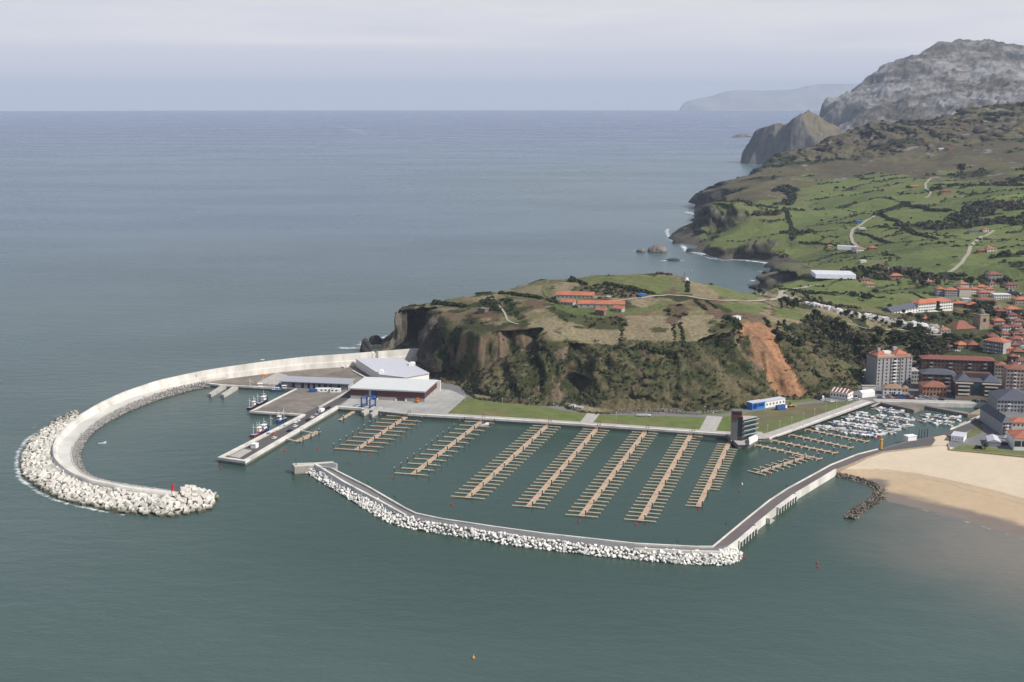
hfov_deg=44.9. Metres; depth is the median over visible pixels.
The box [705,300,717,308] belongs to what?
hedge
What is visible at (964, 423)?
bridge rail
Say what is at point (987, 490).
beach
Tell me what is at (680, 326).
hedge
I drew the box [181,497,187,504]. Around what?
concrete block
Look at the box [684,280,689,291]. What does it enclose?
hedge
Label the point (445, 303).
hedge
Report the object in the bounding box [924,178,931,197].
field lane
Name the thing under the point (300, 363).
breakwater wall
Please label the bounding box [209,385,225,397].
finger pier
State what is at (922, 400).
front promenade
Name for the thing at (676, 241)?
sea rock
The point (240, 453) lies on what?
jetty slab
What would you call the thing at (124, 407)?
rock revetment
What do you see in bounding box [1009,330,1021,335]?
house
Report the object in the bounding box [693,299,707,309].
hedge
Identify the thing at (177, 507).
concrete block
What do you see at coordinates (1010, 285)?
house
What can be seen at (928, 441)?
road apron
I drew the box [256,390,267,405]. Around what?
fishing boat
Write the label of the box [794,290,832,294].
hedge
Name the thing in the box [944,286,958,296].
house
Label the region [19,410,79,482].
armour blocks
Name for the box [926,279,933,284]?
house
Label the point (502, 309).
track
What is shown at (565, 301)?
house
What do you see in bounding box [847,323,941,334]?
cliff path
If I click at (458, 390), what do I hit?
service road
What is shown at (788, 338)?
tree
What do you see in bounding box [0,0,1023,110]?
sky
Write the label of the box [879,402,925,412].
mole
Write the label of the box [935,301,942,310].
tree
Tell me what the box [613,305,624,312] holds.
house
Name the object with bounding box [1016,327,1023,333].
house
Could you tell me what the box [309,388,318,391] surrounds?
van
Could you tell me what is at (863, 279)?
house
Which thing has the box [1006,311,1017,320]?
house
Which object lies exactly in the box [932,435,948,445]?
sandy path
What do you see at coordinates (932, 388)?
house
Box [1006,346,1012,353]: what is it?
house
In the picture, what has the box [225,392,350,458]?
jetty road
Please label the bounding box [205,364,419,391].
gravel yard
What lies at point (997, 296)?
house
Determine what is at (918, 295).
hedge
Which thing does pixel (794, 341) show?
tree
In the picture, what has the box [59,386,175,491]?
breakwater road
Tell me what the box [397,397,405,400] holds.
door
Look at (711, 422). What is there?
footpath
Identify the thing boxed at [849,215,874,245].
winding lane
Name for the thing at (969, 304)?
house
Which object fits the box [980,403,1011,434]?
apartment block
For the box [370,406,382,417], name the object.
finger pier
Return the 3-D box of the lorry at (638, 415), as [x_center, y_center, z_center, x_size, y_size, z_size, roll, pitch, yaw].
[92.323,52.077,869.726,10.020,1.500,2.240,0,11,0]
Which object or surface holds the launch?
on the sea
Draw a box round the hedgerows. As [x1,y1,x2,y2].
[700,172,1023,301]
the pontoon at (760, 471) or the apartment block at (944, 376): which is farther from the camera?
the apartment block at (944, 376)
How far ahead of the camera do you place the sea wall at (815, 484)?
716.62 m
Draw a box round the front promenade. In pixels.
[874,399,988,404]
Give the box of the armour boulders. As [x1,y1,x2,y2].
[305,468,737,549]
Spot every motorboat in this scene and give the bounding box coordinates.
[836,426,845,429]
[891,427,901,430]
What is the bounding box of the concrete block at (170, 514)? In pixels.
[167,511,174,516]
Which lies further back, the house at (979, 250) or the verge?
the house at (979, 250)
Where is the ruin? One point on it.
(483, 309)
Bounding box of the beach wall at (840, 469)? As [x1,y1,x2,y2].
[836,446,931,474]
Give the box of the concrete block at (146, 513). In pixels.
[143,510,148,515]
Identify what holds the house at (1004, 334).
on the hills
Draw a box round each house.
[560,298,575,305]
[595,307,607,315]
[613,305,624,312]
[851,246,865,252]
[859,277,870,281]
[861,385,875,389]
[864,281,874,286]
[881,384,901,393]
[890,272,902,278]
[901,385,908,392]
[918,380,947,396]
[923,315,930,320]
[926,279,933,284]
[934,285,944,295]
[938,326,950,333]
[939,189,950,193]
[942,345,960,350]
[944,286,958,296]
[953,299,965,307]
[953,341,966,347]
[956,285,970,296]
[957,280,968,286]
[960,297,970,301]
[964,339,979,349]
[965,301,976,307]
[967,230,979,233]
[969,286,979,293]
[974,283,986,289]
[975,296,995,301]
[976,248,986,252]
[976,289,990,296]
[981,227,988,231]
[983,285,994,293]
[984,245,996,251]
[985,271,1002,278]
[985,332,999,338]
[987,280,999,286]
[991,293,1010,299]
[991,316,1004,326]
[993,307,1006,316]
[998,330,1010,338]
[999,323,1010,331]
[1002,305,1021,311]
[1003,281,1017,288]
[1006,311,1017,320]
[1006,322,1022,330]
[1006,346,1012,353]
[1007,352,1017,361]
[1008,334,1023,342]
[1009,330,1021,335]
[1009,417,1023,429]
[1011,295,1023,304]
[1011,317,1023,325]
[1011,340,1019,347]
[1011,347,1023,353]
[1015,355,1023,363]
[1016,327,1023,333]
[1018,338,1023,347]
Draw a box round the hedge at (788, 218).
[782,206,796,240]
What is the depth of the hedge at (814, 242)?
1736.42 m
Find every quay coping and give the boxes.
[205,382,278,388]
[217,406,362,463]
[249,389,300,415]
[408,413,726,435]
[768,402,869,439]
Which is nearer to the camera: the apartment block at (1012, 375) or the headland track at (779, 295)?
the apartment block at (1012, 375)
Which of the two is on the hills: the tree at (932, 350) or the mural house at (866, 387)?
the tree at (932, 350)
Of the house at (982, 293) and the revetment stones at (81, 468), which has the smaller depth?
the revetment stones at (81, 468)
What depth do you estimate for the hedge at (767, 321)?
990.84 m
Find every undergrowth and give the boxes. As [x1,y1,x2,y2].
[798,313,875,376]
[875,331,946,369]
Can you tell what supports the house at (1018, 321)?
on the hills
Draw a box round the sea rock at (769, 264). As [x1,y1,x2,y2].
[764,262,774,267]
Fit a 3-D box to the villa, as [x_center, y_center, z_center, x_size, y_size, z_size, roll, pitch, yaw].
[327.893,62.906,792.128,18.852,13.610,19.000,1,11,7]
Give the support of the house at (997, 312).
on the hills
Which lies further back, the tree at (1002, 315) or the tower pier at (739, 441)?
the tree at (1002, 315)
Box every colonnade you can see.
[737,525,757,548]
[776,494,796,514]
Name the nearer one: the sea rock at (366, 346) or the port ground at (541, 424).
the port ground at (541, 424)
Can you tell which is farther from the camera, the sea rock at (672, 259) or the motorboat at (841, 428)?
the sea rock at (672, 259)
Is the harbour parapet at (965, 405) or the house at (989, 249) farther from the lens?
the house at (989, 249)
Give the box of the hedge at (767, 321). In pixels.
[762,317,770,327]
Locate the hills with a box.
[378,103,1023,413]
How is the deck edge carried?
on the breakwater road at (68, 441)
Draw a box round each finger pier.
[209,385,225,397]
[221,386,237,397]
[361,405,376,415]
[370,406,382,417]
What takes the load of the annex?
on the town ground at (979, 439)
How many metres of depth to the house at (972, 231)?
1680.69 m
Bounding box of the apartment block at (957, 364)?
[919,355,995,374]
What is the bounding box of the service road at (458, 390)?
[443,384,850,416]
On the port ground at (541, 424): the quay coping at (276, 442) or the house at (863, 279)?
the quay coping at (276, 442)
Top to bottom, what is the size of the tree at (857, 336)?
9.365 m
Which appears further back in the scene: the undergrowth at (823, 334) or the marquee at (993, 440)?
the undergrowth at (823, 334)
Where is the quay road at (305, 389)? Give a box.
[280,386,344,391]
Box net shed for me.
[279,376,354,389]
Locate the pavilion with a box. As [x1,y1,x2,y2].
[950,431,966,441]
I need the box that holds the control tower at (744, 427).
[730,409,758,440]
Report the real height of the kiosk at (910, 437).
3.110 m
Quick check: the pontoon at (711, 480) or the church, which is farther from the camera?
the church
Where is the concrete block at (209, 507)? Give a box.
[205,504,211,509]
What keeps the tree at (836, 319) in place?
on the hills
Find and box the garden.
[954,445,1023,455]
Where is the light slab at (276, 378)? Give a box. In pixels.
[257,373,286,383]
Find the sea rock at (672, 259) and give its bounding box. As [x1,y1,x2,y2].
[666,258,679,260]
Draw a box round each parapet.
[291,461,332,466]
[313,463,406,517]
[331,468,712,547]
[635,540,737,555]
[882,401,985,407]
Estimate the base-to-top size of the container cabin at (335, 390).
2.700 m
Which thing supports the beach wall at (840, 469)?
on the beach
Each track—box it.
[491,298,517,323]
[502,294,558,304]
[619,294,765,301]
[769,285,810,300]
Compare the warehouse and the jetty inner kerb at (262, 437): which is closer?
the jetty inner kerb at (262, 437)
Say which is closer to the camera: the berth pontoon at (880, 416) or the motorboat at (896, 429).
the motorboat at (896, 429)
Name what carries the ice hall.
on the concrete apron at (443, 401)
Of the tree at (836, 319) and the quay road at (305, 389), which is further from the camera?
the tree at (836, 319)
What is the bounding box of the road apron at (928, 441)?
[881,437,934,450]
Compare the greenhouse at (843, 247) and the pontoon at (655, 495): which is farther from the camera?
the greenhouse at (843, 247)
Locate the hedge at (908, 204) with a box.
[872,200,951,215]
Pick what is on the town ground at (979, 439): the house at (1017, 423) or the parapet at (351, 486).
the house at (1017, 423)
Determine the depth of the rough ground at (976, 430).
829.63 m
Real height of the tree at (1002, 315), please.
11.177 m
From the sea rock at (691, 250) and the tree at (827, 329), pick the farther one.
the sea rock at (691, 250)
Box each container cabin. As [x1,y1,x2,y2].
[315,388,333,391]
[330,388,340,391]
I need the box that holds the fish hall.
[349,377,440,401]
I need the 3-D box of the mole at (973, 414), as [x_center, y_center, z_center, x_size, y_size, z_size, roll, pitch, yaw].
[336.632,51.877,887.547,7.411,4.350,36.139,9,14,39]
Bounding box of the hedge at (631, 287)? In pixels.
[603,281,656,294]
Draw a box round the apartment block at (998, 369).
[993,361,1005,380]
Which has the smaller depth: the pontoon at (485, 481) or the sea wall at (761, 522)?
the sea wall at (761, 522)
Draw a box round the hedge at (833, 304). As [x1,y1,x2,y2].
[799,299,861,309]
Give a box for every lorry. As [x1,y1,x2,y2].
[636,414,650,416]
[775,404,786,409]
[814,395,823,398]
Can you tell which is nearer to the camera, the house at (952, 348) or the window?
the window
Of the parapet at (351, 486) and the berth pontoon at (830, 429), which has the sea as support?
the berth pontoon at (830, 429)
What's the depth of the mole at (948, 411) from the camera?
889.06 m
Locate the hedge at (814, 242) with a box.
[799,241,837,245]
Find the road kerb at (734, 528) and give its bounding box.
[713,449,877,546]
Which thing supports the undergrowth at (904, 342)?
on the hills
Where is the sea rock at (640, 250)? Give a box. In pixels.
[636,248,645,251]
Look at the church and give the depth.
1105.83 m
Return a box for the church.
[947,309,993,329]
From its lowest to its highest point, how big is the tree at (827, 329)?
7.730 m
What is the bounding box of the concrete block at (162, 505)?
[159,503,166,508]
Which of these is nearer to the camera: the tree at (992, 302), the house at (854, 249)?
the tree at (992, 302)
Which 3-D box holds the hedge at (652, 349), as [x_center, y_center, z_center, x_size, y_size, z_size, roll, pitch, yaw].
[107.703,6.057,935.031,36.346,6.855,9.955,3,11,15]
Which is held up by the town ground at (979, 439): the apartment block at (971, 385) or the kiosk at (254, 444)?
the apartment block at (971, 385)
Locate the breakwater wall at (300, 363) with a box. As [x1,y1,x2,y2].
[52,348,418,496]
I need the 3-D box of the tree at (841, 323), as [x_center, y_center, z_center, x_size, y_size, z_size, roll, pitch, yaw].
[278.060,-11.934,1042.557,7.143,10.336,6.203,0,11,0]
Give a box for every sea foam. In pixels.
[15,435,123,514]
[682,245,767,262]
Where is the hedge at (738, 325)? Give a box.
[722,313,742,329]
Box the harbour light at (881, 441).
[879,438,882,449]
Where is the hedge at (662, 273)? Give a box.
[656,271,672,275]
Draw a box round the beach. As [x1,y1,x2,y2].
[839,446,1023,537]
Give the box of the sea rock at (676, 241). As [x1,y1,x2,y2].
[672,239,681,243]
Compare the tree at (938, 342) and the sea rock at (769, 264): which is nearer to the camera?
the tree at (938, 342)
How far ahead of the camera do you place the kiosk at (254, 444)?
789.76 m
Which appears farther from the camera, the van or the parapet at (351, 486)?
the van
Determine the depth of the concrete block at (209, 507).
679.35 m
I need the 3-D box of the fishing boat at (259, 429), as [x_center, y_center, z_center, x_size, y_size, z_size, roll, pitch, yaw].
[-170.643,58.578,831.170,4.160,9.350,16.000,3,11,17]
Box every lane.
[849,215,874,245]
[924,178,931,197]
[947,230,994,271]
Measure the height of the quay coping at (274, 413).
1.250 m
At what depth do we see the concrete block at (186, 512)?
671.27 m
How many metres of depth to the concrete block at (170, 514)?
667.77 m
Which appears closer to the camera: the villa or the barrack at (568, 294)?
the villa
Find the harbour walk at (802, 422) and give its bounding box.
[759,400,873,438]
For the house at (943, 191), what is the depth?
2052.79 m
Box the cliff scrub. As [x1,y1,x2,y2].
[425,274,921,413]
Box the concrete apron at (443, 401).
[340,389,464,414]
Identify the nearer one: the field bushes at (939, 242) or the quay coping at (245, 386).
the quay coping at (245, 386)
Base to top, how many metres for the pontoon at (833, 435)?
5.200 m
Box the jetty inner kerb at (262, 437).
[227,416,304,455]
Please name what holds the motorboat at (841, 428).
on the sea
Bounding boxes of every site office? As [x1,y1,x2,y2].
[746,399,764,409]
[761,396,785,407]
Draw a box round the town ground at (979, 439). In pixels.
[861,381,1023,450]
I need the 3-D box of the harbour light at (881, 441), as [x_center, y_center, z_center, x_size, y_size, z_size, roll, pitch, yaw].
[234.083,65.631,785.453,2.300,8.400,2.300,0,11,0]
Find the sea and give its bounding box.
[0,110,1023,681]
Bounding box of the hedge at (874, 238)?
[855,231,890,243]
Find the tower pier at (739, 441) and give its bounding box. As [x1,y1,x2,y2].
[726,432,765,444]
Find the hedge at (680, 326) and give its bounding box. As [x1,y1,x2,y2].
[678,322,685,343]
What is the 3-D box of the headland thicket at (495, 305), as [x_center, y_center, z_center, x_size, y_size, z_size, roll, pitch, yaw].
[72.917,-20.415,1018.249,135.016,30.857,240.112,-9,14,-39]
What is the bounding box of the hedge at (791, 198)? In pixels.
[778,186,797,205]
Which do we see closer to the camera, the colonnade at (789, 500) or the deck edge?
the colonnade at (789, 500)
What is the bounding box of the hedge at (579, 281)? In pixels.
[567,278,587,285]
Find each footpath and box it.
[580,413,598,421]
[699,416,721,430]
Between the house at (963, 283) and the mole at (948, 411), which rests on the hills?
the house at (963, 283)
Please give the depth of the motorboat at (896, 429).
840.73 m
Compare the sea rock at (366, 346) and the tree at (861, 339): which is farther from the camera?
the sea rock at (366, 346)
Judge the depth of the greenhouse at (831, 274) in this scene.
1343.50 m
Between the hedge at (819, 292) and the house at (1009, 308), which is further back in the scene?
the hedge at (819, 292)
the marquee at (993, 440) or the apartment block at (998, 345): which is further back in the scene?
the apartment block at (998, 345)
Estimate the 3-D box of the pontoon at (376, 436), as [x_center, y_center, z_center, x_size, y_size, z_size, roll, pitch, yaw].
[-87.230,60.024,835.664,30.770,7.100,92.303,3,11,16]
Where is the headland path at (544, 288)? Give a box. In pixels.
[543,280,549,295]
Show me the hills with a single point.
(648, 319)
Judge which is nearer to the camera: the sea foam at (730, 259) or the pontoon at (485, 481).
the pontoon at (485, 481)
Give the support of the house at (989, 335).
on the hills
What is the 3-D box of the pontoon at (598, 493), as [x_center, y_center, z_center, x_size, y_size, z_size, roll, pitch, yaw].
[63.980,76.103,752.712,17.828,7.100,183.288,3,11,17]
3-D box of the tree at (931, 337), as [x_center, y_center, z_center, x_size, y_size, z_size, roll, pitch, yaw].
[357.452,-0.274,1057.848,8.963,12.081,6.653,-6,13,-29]
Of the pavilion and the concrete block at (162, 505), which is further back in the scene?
the pavilion
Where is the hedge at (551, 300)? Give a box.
[544,297,558,302]
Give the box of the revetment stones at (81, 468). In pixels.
[71,381,212,488]
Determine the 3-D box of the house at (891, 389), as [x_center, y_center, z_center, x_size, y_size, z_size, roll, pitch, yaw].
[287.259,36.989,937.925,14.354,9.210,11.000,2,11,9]
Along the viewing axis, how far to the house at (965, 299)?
1228.12 m
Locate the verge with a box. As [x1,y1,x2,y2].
[691,397,817,414]
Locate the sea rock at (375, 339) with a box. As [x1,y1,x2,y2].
[369,335,381,344]
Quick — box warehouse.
[830,387,852,399]
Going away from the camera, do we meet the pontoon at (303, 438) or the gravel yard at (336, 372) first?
the pontoon at (303, 438)
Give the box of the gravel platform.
[255,391,342,413]
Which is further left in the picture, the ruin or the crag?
the ruin
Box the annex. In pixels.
[911,367,918,381]
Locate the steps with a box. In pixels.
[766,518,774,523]
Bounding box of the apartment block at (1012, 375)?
[1002,364,1023,390]
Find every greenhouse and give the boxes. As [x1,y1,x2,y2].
[810,270,855,278]
[837,245,856,249]
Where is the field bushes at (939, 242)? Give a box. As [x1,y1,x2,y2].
[734,172,1023,271]
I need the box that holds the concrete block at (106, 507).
[104,505,110,510]
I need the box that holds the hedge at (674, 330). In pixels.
[671,324,676,346]
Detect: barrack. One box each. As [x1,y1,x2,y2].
[556,291,594,298]
[577,300,624,307]
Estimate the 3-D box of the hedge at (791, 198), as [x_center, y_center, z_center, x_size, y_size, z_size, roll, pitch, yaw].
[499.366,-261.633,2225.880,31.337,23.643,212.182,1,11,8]
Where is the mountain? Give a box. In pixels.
[819,39,1023,131]
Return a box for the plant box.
[748,434,757,444]
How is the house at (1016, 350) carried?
on the hills
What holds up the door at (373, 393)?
in the fish hall
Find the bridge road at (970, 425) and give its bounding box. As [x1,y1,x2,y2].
[932,417,982,437]
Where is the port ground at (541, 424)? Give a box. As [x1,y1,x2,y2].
[208,364,869,465]
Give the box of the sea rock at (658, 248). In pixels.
[647,244,666,252]
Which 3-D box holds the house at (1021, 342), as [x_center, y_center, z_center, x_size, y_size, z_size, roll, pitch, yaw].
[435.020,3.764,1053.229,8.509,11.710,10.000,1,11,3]
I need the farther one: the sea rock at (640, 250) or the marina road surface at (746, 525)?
the sea rock at (640, 250)
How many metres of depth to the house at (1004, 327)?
1098.16 m
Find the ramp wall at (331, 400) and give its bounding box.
[318,389,349,407]
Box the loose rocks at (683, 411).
[617,408,723,413]
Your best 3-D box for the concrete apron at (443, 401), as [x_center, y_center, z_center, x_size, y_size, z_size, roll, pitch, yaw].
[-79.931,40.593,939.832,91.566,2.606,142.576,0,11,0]
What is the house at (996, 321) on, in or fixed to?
on the hills
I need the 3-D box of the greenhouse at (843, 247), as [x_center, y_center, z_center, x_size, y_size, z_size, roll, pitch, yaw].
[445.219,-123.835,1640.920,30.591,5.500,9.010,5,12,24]
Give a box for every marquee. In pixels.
[857,389,874,397]
[986,434,1000,446]
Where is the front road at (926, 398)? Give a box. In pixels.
[878,395,987,400]
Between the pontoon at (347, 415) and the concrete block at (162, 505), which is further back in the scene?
the pontoon at (347, 415)
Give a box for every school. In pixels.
[882,303,918,312]
[909,297,952,312]
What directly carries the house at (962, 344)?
on the hills
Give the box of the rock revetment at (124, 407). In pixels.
[72,383,207,467]
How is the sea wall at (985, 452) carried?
on the town ground at (979, 439)
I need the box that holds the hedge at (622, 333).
[616,317,623,343]
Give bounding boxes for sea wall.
[754,507,776,529]
[794,469,835,498]
[947,443,1023,457]
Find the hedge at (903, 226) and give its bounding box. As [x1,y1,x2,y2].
[879,212,938,239]
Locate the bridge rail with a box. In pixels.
[950,415,979,429]
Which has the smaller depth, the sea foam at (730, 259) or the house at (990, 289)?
the house at (990, 289)
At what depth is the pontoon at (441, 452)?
799.49 m
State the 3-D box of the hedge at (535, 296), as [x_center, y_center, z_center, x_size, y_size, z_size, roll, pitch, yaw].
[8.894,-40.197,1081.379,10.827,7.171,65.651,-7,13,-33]
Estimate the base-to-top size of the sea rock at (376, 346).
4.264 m
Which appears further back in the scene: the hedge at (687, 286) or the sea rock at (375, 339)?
the sea rock at (375, 339)
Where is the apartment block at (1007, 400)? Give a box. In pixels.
[987,388,1023,412]
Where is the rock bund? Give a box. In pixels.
[630,412,683,413]
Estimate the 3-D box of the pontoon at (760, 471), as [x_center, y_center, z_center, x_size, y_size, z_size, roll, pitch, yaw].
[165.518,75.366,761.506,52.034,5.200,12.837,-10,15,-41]
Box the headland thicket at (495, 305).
[478,284,743,352]
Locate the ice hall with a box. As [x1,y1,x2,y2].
[355,358,429,378]
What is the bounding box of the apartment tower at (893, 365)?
[865,346,912,385]
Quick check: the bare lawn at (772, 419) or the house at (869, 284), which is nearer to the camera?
the bare lawn at (772, 419)
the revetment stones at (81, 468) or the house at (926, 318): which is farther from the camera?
the house at (926, 318)
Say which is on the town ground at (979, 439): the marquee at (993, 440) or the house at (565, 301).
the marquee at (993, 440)
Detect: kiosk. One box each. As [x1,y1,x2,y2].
[251,442,258,447]
[904,434,916,440]
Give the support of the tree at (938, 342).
on the hills
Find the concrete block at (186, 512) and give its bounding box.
[183,509,189,514]
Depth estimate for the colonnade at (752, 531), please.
630.15 m
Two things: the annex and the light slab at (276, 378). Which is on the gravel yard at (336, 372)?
the light slab at (276, 378)
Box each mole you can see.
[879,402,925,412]
[925,405,968,416]
[968,409,979,417]
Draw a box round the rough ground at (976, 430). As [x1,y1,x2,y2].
[966,426,982,437]
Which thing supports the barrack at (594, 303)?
on the hills
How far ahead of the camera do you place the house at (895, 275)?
1341.03 m
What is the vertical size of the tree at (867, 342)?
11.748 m
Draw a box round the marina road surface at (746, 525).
[714,450,881,546]
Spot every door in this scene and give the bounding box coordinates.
[371,390,376,399]
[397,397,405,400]
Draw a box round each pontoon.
[296,429,320,441]
[333,410,426,451]
[338,406,358,420]
[394,414,494,475]
[451,418,560,499]
[512,422,608,508]
[565,424,657,517]
[624,429,702,522]
[685,439,736,506]
[747,454,812,475]
[753,441,822,460]
[770,436,837,454]
[788,431,853,448]
[804,425,869,442]
[811,426,863,433]
[852,412,908,421]
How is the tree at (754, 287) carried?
on the hills
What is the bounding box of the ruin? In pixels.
[478,307,489,312]
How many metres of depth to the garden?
784.55 m
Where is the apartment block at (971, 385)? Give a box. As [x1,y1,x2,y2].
[951,371,1001,399]
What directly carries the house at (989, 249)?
on the hills
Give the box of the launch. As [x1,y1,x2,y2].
[862,434,880,436]
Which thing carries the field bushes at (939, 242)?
on the hills
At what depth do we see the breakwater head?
744.34 m
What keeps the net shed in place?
on the gravel yard at (336, 372)
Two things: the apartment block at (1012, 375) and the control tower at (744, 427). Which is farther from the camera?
the apartment block at (1012, 375)
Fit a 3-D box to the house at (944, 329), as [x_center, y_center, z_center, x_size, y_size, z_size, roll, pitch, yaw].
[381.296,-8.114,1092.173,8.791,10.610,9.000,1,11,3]
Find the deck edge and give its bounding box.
[71,377,225,490]
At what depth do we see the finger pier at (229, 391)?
946.98 m
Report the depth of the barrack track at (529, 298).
1057.45 m
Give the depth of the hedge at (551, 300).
1041.93 m
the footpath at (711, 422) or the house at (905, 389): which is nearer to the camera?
the footpath at (711, 422)
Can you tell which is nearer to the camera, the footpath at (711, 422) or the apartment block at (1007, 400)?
the footpath at (711, 422)
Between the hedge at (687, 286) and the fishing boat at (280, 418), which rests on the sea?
the fishing boat at (280, 418)
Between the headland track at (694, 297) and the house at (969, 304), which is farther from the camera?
the house at (969, 304)
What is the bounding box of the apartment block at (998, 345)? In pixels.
[982,337,1010,353]
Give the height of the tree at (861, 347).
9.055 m
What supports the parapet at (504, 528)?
on the breakwater
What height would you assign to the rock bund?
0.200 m
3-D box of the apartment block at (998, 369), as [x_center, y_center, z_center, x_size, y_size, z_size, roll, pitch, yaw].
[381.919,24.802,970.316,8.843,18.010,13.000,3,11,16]
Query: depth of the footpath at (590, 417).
866.35 m
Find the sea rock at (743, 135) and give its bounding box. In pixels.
[734,133,750,136]
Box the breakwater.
[326,469,729,550]
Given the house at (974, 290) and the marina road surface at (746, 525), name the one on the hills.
the house at (974, 290)
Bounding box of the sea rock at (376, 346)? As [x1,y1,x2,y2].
[372,344,381,348]
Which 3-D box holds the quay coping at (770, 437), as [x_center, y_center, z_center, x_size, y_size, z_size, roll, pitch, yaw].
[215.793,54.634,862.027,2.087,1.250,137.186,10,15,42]
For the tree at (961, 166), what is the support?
on the hills
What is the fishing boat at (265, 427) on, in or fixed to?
on the sea
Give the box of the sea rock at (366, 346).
[360,338,372,351]
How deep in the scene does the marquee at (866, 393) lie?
926.00 m
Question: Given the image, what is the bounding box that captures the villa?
[1006,429,1023,450]
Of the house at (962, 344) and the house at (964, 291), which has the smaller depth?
the house at (962, 344)
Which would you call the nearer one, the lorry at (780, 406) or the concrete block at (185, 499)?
the concrete block at (185, 499)
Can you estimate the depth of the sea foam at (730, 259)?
1749.62 m
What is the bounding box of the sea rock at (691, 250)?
[686,248,696,251]
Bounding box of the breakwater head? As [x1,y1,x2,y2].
[291,462,337,473]
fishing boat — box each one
[247,395,256,409]
[249,424,262,437]
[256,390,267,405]
[258,415,272,433]
[271,385,286,391]
[276,412,286,423]
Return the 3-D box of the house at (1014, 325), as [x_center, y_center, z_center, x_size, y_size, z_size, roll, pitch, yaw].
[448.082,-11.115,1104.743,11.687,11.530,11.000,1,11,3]
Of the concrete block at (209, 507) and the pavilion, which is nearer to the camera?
the concrete block at (209, 507)
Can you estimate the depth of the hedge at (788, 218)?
1902.16 m
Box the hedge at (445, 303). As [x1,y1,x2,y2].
[432,299,469,306]
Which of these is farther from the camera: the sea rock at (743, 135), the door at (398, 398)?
the sea rock at (743, 135)
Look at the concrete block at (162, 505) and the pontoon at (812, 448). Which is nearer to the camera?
the concrete block at (162, 505)
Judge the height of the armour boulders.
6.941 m
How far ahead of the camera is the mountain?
5757.18 m
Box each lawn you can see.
[448,397,852,431]
[751,401,852,433]
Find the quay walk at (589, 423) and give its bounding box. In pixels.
[445,413,730,432]
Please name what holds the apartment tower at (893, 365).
on the town ground at (979, 439)
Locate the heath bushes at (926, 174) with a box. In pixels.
[706,102,1023,199]
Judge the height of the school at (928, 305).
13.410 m
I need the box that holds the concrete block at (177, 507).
[174,504,179,510]
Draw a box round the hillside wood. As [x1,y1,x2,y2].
[736,168,1023,298]
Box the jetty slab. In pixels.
[230,449,251,457]
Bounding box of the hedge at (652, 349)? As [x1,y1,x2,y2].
[632,344,677,354]
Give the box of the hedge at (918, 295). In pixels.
[909,291,927,298]
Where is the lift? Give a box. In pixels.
[361,395,375,407]
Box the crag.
[741,110,843,163]
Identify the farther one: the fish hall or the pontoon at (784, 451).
the fish hall
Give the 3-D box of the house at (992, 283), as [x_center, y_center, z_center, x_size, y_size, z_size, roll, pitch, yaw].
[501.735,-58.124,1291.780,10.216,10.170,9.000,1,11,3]
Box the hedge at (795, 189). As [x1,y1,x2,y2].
[771,184,799,191]
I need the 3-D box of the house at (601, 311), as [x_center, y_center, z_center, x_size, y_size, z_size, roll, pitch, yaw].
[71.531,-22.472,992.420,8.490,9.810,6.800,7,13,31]
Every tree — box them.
[750,284,757,293]
[771,328,778,334]
[785,336,792,341]
[791,336,795,346]
[811,314,818,319]
[823,327,831,332]
[833,317,841,325]
[839,321,845,327]
[854,334,863,339]
[857,344,865,349]
[858,337,865,342]
[863,338,869,349]
[873,326,881,332]
[888,334,896,343]
[896,331,906,341]
[910,349,919,356]
[912,331,922,338]
[914,314,922,319]
[916,341,926,348]
[926,333,934,340]
[928,347,935,353]
[934,340,944,346]
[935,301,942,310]
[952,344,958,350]
[957,163,965,171]
[988,300,996,306]
[999,313,1007,317]
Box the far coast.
[679,83,858,110]
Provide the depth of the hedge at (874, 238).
1680.26 m
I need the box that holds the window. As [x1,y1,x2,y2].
[1014,441,1020,446]
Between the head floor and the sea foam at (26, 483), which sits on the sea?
the sea foam at (26, 483)
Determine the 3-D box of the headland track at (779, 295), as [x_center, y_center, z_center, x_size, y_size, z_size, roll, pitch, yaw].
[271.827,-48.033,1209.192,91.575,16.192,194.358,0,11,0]
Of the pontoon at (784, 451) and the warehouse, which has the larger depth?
the warehouse
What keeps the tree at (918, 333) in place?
on the hills
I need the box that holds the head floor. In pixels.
[319,463,335,467]
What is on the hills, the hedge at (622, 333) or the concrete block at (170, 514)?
the hedge at (622, 333)
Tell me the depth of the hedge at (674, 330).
956.97 m
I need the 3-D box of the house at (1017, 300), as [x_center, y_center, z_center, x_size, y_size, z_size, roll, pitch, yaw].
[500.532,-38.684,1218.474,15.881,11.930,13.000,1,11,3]
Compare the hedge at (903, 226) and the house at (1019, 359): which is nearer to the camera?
the house at (1019, 359)
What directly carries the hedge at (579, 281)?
on the hills
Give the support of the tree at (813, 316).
on the hills
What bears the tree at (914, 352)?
on the hills
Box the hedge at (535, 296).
[497,290,543,299]
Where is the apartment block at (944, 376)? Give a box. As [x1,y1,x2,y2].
[918,368,955,390]
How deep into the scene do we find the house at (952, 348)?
1045.13 m

